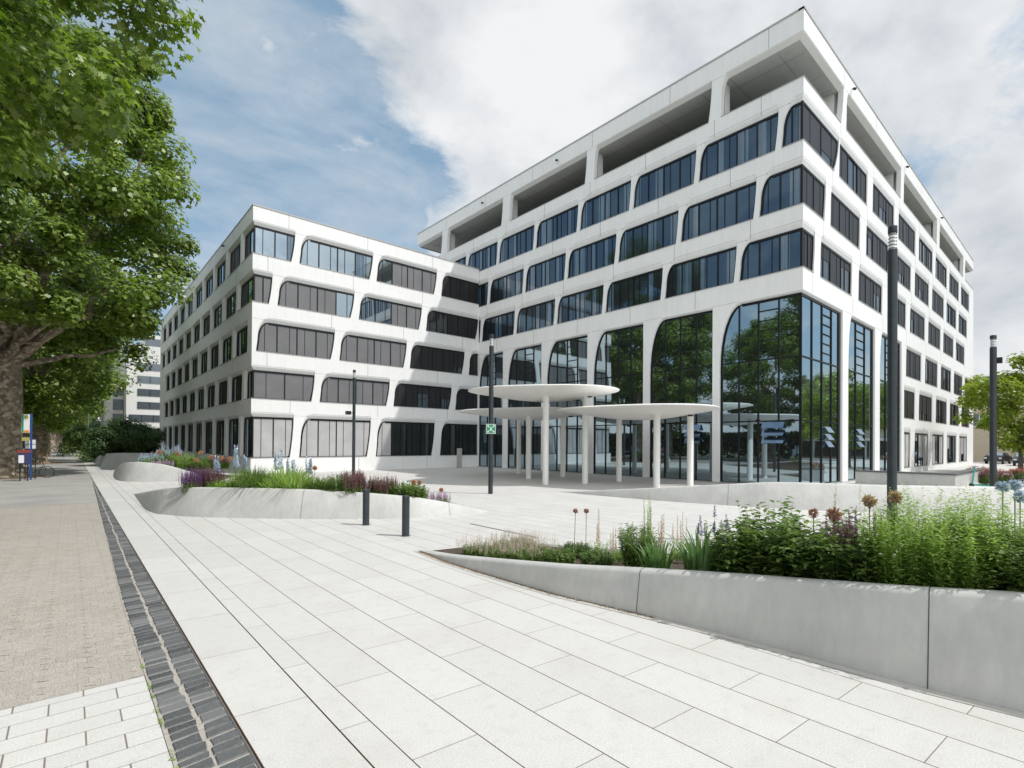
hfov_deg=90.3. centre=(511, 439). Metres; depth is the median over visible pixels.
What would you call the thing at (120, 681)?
ground
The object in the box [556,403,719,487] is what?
entrance canopy
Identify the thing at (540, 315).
window
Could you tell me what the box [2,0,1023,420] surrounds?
sky
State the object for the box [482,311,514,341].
window
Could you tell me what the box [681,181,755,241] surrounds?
window
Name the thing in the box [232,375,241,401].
window
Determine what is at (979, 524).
tall shoot
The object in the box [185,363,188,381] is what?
window
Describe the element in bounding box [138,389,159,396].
window
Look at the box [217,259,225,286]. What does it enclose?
window
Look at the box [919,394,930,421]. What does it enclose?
window
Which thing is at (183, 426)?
window
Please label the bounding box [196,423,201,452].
window
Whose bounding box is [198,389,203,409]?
window
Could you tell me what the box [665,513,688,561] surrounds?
spire plant
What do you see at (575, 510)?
allium
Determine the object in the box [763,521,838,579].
leafy perennial
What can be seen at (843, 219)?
window
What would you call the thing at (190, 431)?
window
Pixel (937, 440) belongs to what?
window
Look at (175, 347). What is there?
window
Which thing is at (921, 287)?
window
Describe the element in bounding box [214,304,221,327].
window
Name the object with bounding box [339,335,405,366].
window
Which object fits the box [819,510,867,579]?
salvia
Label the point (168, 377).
window
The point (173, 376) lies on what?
window
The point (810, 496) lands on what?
concrete planter
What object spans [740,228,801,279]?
window
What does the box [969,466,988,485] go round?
kick scooter
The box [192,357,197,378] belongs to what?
window
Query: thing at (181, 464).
flowering clump
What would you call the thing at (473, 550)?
heath plant
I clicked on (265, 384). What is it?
window
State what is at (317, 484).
daylily
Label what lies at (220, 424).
window
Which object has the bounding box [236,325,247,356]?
window
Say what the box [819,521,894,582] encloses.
shrub
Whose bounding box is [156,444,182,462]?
flowering clump
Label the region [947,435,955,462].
window
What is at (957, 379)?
window
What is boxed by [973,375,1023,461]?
beige building
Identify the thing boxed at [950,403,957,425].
window
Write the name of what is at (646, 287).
window
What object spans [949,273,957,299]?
window
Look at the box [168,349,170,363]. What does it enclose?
window
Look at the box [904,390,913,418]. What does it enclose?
window
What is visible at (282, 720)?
edge paving
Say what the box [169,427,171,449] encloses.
window
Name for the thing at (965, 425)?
window
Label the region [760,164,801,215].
window
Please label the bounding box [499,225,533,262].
window
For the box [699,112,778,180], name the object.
window
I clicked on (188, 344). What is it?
window
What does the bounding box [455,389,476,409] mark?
window
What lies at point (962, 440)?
window
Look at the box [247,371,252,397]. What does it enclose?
window
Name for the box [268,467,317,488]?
daylily
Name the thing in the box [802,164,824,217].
window
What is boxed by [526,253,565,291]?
window
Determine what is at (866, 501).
allium
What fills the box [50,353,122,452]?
plane tree
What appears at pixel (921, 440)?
window
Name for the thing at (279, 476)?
daylily
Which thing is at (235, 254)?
window
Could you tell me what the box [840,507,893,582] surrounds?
salvia
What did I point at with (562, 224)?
window
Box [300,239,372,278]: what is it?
window
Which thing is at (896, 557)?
airy bush
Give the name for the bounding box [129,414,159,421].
window
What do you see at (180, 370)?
window
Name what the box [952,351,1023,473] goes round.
street tree
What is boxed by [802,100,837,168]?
window
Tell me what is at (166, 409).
window
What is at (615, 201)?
window
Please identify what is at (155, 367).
window
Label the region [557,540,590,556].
ground plant
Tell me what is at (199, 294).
window
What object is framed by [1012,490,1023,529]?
agapanthus
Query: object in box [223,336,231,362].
window
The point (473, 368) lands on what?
window
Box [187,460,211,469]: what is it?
flowering clump
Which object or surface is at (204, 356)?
window
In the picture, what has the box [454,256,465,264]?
window
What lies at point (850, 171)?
window
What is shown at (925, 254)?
window
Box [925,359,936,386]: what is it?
window
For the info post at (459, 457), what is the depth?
44.95 m
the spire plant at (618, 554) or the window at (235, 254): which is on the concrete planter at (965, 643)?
the spire plant at (618, 554)
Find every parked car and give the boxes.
[984,453,1011,463]
[1013,453,1023,465]
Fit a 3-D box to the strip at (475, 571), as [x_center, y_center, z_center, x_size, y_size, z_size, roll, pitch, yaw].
[-0.116,2.342,8.589,0.323,0.014,5.507,1,0,-44]
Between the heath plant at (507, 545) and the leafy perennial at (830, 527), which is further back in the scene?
the heath plant at (507, 545)
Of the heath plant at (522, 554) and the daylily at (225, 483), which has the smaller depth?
the heath plant at (522, 554)
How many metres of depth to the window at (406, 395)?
44.49 m
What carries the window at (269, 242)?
in the office wing
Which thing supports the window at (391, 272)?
in the office wing
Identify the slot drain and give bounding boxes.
[472,524,536,537]
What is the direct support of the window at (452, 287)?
in the office wing
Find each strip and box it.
[415,550,1023,717]
[418,551,654,617]
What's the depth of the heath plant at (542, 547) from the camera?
9.91 m
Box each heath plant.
[458,531,498,556]
[479,539,522,558]
[487,529,525,554]
[501,526,539,546]
[503,536,551,561]
[518,530,558,555]
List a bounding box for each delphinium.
[213,455,219,472]
[227,445,238,480]
[242,455,247,470]
[271,447,283,474]
[285,458,295,473]
[304,456,313,479]
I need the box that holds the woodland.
[23,415,100,444]
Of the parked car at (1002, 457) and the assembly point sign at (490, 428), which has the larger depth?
the parked car at (1002, 457)
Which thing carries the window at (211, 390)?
in the office wing
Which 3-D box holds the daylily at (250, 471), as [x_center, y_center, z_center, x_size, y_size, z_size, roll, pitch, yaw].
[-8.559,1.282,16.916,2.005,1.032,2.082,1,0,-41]
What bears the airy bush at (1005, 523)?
on the concrete planter at (965, 643)
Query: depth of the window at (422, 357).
45.46 m
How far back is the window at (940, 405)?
51.28 m
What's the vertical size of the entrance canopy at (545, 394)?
5.310 m
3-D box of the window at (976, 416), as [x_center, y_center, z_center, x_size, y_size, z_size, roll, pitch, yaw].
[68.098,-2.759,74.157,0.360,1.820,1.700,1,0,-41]
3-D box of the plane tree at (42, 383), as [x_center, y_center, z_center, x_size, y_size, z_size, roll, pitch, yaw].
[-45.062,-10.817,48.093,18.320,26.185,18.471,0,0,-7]
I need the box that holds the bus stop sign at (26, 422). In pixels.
[21,413,32,479]
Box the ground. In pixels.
[3,497,173,766]
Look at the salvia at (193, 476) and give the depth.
16.59 m
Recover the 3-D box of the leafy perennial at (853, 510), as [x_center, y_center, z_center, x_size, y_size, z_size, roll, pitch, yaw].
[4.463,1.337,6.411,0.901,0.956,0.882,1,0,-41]
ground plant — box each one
[541,546,576,563]
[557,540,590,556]
[578,548,615,565]
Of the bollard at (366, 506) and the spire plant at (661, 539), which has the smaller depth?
the spire plant at (661, 539)
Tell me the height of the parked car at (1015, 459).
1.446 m
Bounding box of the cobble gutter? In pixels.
[92,481,256,767]
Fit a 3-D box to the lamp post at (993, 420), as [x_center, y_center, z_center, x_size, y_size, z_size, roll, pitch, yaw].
[20.981,-0.982,22.201,0.240,7.130,0.244,1,0,-41]
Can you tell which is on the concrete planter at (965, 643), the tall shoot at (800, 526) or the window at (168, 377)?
the tall shoot at (800, 526)
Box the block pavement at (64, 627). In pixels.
[0,503,144,709]
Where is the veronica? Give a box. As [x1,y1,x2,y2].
[696,505,730,557]
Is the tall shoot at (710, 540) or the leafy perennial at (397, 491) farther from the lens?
the leafy perennial at (397, 491)
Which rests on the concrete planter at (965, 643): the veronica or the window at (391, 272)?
the veronica
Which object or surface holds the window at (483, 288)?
in the office tower
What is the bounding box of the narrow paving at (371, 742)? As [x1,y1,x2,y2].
[89,459,418,767]
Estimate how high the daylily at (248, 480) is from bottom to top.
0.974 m
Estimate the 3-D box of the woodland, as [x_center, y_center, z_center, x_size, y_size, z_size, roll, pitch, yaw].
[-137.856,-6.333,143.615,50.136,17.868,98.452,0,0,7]
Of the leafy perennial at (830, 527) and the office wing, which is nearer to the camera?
the leafy perennial at (830, 527)
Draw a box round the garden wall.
[855,468,984,485]
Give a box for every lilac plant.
[426,490,441,500]
[432,490,450,502]
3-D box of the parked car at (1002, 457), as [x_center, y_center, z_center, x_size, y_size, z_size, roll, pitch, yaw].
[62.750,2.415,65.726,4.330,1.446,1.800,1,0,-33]
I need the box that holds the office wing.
[160,204,478,473]
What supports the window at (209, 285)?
in the office wing
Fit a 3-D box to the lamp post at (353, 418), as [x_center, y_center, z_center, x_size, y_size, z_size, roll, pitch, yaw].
[-10.671,-1.131,34.374,0.210,7.130,0.214,1,0,-41]
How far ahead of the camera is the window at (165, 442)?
68.06 m
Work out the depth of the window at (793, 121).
27.55 m
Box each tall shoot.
[702,517,750,570]
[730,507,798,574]
[776,514,818,575]
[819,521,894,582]
[875,500,956,568]
[919,497,975,583]
[944,489,1008,571]
[944,498,1023,589]
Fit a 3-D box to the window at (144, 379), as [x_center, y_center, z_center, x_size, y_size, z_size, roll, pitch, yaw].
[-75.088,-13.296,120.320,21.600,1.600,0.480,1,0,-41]
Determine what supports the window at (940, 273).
in the office tower
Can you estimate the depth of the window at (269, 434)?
36.38 m
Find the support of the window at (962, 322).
in the office tower
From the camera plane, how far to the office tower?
33.87 m
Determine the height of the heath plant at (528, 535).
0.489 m
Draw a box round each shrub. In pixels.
[53,424,105,458]
[77,449,93,461]
[81,415,166,455]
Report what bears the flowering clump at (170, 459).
on the concrete planter at (139, 472)
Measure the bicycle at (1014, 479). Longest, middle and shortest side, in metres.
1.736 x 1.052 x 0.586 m
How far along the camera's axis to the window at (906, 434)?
42.09 m
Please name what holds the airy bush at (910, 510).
on the concrete planter at (965, 643)
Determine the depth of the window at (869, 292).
35.25 m
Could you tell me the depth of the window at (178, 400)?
60.42 m
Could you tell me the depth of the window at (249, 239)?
37.02 m
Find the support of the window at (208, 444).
in the office wing
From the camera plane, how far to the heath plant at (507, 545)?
10.38 m
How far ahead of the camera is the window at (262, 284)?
35.94 m
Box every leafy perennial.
[322,472,352,491]
[385,480,415,495]
[400,483,428,498]
[709,520,771,574]
[731,515,810,575]
[732,496,805,543]
[743,504,801,537]
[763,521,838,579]
[784,509,854,550]
[795,523,885,581]
[823,507,903,562]
[936,508,1019,540]
[973,520,1023,591]
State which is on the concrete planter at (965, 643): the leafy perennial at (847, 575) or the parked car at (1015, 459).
the leafy perennial at (847, 575)
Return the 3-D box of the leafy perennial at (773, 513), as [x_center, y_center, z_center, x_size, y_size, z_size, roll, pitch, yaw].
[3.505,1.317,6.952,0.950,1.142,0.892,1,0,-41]
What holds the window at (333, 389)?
in the office wing
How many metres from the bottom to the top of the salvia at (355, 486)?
0.922 m
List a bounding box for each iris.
[619,539,680,568]
[663,524,726,570]
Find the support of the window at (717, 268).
in the office tower
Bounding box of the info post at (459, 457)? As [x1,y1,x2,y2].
[457,448,461,467]
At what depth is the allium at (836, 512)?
6.05 m
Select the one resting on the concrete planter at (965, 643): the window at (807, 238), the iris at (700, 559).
the iris at (700, 559)
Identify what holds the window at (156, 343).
in the distant office
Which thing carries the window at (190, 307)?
in the office wing
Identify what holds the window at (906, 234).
in the office tower
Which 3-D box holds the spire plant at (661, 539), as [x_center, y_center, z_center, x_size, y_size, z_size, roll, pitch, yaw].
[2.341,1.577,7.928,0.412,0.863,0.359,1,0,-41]
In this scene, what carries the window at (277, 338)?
in the office wing
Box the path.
[0,449,96,507]
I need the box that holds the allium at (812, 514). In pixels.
[808,508,818,529]
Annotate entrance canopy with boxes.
[458,407,579,478]
[468,384,619,484]
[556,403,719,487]
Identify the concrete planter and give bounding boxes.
[92,453,184,468]
[114,462,232,481]
[134,487,490,518]
[150,459,173,466]
[420,543,1023,711]
[565,482,1023,514]
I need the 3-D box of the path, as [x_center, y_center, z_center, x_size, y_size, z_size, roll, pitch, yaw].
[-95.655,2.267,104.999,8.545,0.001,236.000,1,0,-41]
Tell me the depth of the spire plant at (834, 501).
6.58 m
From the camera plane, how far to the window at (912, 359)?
43.45 m
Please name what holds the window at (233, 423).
in the office wing
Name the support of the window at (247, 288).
in the office wing
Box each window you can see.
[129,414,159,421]
[137,402,159,409]
[138,363,159,370]
[138,376,159,383]
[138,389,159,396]
[145,339,160,346]
[164,427,166,448]
[165,402,167,416]
[167,375,169,390]
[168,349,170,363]
[169,321,171,335]
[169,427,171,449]
[171,400,173,415]
[172,371,175,387]
[173,344,176,359]
[175,315,177,329]
[175,426,177,449]
[176,398,179,414]
[178,368,181,384]
[179,338,182,354]
[181,307,184,323]
[181,425,184,450]
[183,395,186,412]
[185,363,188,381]
[186,331,190,349]
[188,297,192,316]
[188,424,192,451]
[190,392,194,411]
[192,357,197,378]
[194,323,199,343]
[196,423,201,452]
[197,287,201,307]
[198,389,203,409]
[201,352,206,373]
[203,314,209,336]
[205,422,211,453]
[206,274,212,298]
[208,385,214,406]
[211,344,218,368]
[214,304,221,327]
[216,420,223,454]
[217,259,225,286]
[219,380,226,404]
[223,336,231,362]
[226,291,235,318]
[228,419,238,455]
[230,242,240,273]
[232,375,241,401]
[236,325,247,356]
[241,275,253,307]
[243,417,251,457]
[245,227,253,258]
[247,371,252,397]
[252,370,313,400]
[252,417,292,457]
[253,274,271,302]
[254,225,294,260]
[256,323,333,358]
[278,281,353,316]
[299,419,369,456]
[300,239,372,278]
[320,377,388,404]
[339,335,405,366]
[359,297,420,328]
[376,421,433,455]
[377,259,436,293]
[393,383,450,408]
[410,345,463,373]
[426,310,477,338]
[440,424,477,454]
[441,276,478,303]
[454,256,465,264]
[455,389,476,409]
[468,242,497,270]
[469,354,477,375]
[478,282,487,306]
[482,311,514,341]
[490,269,523,302]
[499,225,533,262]
[517,299,554,332]
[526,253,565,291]
[536,205,577,247]
[557,285,603,323]
[568,234,615,277]
[580,180,630,229]
[606,268,662,311]
[619,211,677,261]
[634,150,695,207]
[666,246,736,297]
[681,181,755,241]
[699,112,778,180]
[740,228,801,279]
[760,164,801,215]
[782,101,801,146]
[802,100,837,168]
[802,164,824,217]
[802,227,813,270]
[820,242,850,293]
[830,192,858,247]
[839,144,865,202]
[858,270,880,312]
[866,226,887,270]
[873,183,892,226]
[898,214,914,252]
[898,256,909,289]
[898,299,904,327]
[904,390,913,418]
[904,432,909,467]
[906,349,920,379]
[910,308,923,339]
[914,433,927,465]
[915,272,927,304]
[919,237,931,271]
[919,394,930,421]
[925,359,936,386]
[928,322,939,348]
[932,288,942,317]
[932,434,942,464]
[935,257,945,286]
[936,399,945,423]
[941,367,949,391]
[943,332,952,356]
[946,303,955,327]
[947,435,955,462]
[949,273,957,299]
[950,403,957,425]
[954,373,961,395]
[956,342,963,363]
[958,314,965,336]
[959,436,965,461]
[961,287,968,309]
[961,407,968,426]
[973,414,986,426]
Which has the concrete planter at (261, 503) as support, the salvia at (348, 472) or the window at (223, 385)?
the salvia at (348, 472)
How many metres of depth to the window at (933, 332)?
49.02 m
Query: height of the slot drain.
0.005 m
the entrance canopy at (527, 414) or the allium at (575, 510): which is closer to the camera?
the allium at (575, 510)
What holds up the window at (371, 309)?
in the office wing
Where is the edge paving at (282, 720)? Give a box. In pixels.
[77,451,372,767]
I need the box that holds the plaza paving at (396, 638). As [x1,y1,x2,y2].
[90,450,1023,767]
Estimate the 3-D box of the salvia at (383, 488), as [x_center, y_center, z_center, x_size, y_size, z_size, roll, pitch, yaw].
[-3.938,1.494,15.915,0.815,0.908,0.788,0,0,29]
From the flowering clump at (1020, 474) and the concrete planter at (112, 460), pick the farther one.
the concrete planter at (112, 460)
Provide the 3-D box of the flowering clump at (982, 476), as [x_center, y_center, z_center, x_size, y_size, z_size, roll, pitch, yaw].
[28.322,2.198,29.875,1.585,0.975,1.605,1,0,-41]
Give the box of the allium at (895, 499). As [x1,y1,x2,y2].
[887,490,902,542]
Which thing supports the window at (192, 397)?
in the office wing
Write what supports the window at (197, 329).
in the office wing
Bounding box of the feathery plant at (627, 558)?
[616,522,659,566]
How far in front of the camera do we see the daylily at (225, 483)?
15.87 m
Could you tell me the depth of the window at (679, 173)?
33.42 m
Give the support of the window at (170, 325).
in the office wing
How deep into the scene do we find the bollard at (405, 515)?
12.35 m
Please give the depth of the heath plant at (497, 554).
9.65 m
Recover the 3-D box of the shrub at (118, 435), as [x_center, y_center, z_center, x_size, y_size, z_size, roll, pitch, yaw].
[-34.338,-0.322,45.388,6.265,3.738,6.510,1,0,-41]
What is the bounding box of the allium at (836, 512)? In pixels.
[827,507,842,543]
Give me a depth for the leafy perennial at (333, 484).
15.47 m
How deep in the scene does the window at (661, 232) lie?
34.34 m
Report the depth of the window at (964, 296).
60.42 m
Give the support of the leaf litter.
on the path
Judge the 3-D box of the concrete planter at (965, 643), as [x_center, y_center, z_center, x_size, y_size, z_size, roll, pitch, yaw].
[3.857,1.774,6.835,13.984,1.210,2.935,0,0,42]
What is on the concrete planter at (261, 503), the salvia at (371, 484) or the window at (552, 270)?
the salvia at (371, 484)
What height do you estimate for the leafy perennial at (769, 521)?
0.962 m
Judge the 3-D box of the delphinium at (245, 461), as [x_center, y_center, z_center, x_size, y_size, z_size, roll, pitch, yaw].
[-9.455,1.237,17.989,0.438,1.406,0.430,1,0,-41]
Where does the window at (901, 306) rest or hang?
in the office tower
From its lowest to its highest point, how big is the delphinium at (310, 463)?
1.345 m
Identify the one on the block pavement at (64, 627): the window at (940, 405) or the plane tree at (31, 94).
the plane tree at (31, 94)
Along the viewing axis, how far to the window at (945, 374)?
52.83 m
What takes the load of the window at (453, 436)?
in the office wing
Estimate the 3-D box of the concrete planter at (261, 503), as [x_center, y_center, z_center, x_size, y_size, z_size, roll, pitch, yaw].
[-8.658,1.926,18.630,16.044,0.874,6.995,0,0,23]
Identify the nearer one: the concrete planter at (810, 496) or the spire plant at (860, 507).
the spire plant at (860, 507)
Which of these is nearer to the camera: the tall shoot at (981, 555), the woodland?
the tall shoot at (981, 555)
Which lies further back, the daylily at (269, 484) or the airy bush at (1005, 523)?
the daylily at (269, 484)
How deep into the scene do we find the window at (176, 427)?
61.47 m
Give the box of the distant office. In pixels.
[101,335,160,429]
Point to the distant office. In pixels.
(142, 404)
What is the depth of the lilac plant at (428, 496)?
16.20 m
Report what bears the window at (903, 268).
in the office tower
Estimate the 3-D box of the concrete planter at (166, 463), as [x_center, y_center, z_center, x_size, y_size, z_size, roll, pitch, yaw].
[-19.908,1.440,28.925,1.282,0.741,1.255,1,0,-41]
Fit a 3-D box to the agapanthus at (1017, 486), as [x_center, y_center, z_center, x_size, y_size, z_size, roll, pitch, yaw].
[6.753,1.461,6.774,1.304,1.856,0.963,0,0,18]
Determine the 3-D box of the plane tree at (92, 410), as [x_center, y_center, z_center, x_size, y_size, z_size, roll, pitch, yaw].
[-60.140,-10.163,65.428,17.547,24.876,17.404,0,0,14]
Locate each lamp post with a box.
[352,370,355,473]
[488,334,493,493]
[887,225,897,527]
[989,335,996,485]
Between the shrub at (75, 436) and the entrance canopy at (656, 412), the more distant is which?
the shrub at (75, 436)
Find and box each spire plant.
[589,508,608,554]
[606,528,621,562]
[635,493,661,562]
[658,513,676,568]
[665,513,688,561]
[833,481,836,533]
[858,474,865,533]
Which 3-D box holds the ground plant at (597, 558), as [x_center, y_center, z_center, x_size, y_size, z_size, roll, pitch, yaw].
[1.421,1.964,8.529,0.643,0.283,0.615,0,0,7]
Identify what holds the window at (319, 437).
in the office wing
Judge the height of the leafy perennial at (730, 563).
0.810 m
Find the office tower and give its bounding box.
[417,6,973,482]
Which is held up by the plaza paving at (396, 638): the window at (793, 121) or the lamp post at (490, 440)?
the lamp post at (490, 440)
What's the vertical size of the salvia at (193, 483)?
0.926 m
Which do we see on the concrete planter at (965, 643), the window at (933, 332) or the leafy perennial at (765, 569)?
the leafy perennial at (765, 569)
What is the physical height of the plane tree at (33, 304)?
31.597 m
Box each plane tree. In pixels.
[0,0,201,477]
[0,0,205,186]
[0,192,158,463]
[9,270,132,456]
[50,349,102,450]
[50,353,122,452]
[56,402,102,448]
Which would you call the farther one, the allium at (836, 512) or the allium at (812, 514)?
the allium at (812, 514)
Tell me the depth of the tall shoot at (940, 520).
5.50 m
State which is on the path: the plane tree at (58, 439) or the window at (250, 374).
the plane tree at (58, 439)
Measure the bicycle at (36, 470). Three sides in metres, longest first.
1.736 x 1.052 x 0.586 m
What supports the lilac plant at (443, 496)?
on the concrete planter at (261, 503)
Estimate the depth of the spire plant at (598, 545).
9.22 m
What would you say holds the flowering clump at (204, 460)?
in the concrete planter at (139, 472)
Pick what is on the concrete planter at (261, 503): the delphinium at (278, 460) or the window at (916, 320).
the delphinium at (278, 460)
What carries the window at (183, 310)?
in the office wing
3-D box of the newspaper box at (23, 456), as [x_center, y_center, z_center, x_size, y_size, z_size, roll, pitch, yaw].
[-26.727,1.432,27.881,0.540,1.700,0.385,1,0,-41]
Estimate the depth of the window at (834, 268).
30.67 m
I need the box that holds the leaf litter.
[0,475,45,478]
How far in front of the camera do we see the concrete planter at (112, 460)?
40.83 m
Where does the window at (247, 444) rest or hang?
in the office wing
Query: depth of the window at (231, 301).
41.09 m
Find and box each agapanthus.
[994,481,1011,519]
[1007,480,1023,525]
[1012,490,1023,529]
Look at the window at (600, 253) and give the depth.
38.07 m
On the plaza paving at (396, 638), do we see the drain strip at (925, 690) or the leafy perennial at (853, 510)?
the drain strip at (925, 690)
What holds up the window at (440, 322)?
in the office wing
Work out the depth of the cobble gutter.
4.93 m
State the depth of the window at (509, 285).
45.47 m
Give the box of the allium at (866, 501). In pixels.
[861,494,878,575]
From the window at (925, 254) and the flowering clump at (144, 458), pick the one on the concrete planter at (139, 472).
the flowering clump at (144, 458)
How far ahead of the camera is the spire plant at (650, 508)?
8.11 m
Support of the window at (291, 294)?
in the office wing
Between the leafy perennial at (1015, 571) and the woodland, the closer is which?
the leafy perennial at (1015, 571)
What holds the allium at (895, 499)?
on the concrete planter at (965, 643)
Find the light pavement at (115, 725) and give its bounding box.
[0,676,172,767]
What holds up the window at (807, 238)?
in the office tower
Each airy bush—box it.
[855,504,948,586]
[881,480,986,584]
[902,503,1018,589]
[949,484,1023,587]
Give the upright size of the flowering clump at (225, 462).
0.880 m
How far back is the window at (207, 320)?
48.29 m
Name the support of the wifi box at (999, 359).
attached to the lamp post at (993, 420)
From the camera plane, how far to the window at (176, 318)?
62.00 m
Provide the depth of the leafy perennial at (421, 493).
15.81 m
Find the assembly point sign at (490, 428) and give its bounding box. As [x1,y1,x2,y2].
[486,424,495,433]
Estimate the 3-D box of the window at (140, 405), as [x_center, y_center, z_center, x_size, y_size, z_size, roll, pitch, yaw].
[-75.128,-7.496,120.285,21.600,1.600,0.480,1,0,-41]
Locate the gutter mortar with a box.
[91,477,257,767]
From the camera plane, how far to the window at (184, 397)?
56.97 m
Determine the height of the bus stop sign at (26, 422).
3.750 m
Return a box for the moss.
[141,664,178,767]
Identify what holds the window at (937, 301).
in the office tower
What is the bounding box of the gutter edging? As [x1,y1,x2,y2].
[90,476,260,767]
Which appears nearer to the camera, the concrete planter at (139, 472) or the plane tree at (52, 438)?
the concrete planter at (139, 472)
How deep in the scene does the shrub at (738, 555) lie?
6.32 m
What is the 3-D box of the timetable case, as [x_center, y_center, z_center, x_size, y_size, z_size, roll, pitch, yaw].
[-27.437,1.134,29.007,0.500,2.300,0.095,1,0,-41]
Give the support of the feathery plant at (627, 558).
on the concrete planter at (965, 643)
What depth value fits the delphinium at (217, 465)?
17.61 m
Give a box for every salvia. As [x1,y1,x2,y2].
[178,466,207,493]
[183,467,207,486]
[198,465,224,486]
[338,468,362,479]
[341,469,366,495]
[358,476,381,493]
[374,476,399,493]
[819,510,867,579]
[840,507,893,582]
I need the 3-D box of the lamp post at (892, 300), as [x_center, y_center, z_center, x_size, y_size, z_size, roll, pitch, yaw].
[8.365,-1.138,11.198,0.184,7.130,0.188,1,0,-41]
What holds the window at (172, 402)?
in the office wing
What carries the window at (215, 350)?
in the office wing
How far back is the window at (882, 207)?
37.39 m
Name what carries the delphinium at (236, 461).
on the concrete planter at (261, 503)
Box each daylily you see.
[205,477,236,486]
[219,466,279,487]
[227,464,274,481]
[254,474,285,488]
[256,463,310,487]
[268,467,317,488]
[301,473,336,489]
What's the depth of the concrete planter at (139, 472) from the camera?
28.26 m
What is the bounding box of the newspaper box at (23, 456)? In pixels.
[17,450,30,480]
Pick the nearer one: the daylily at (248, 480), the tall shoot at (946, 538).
the tall shoot at (946, 538)
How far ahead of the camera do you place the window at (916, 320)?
44.42 m
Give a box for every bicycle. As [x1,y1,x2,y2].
[15,460,54,478]
[1002,474,1023,485]
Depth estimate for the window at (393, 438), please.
43.38 m
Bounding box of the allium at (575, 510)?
[573,508,577,539]
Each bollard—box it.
[362,489,370,525]
[401,495,410,536]
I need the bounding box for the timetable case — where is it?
[24,439,36,479]
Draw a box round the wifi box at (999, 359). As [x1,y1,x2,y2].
[997,357,1002,363]
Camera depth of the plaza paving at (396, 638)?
5.42 m
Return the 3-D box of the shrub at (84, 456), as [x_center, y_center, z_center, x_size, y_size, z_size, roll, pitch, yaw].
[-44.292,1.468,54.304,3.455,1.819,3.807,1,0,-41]
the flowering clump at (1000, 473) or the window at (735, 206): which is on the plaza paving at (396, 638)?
the flowering clump at (1000, 473)
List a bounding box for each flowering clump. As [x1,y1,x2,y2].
[137,453,163,462]
[150,455,175,465]
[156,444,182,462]
[170,452,194,468]
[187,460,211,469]
[190,456,210,468]
[209,455,230,468]
[976,469,1011,484]
[982,468,1013,479]
[1009,466,1023,479]
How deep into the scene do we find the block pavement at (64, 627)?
6.92 m
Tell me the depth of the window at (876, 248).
36.37 m
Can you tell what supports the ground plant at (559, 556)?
in the concrete planter at (965, 643)
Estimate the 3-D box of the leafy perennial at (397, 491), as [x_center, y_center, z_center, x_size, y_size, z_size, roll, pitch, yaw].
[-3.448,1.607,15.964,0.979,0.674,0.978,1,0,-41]
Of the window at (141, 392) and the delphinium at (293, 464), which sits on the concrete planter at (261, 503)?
the delphinium at (293, 464)
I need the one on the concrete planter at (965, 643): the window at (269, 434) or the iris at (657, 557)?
the iris at (657, 557)
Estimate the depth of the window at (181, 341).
59.05 m
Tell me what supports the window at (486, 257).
in the office tower
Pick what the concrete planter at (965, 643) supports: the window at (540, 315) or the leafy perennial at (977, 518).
the leafy perennial at (977, 518)
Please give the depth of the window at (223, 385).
42.87 m
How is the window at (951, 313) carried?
in the office tower
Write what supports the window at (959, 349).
in the office tower
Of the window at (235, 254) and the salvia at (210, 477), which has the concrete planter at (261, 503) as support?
the salvia at (210, 477)
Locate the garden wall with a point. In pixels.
(954, 478)
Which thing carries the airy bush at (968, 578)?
on the concrete planter at (965, 643)
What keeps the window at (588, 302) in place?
in the office tower
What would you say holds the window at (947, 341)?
in the office tower
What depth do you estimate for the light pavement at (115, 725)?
4.01 m

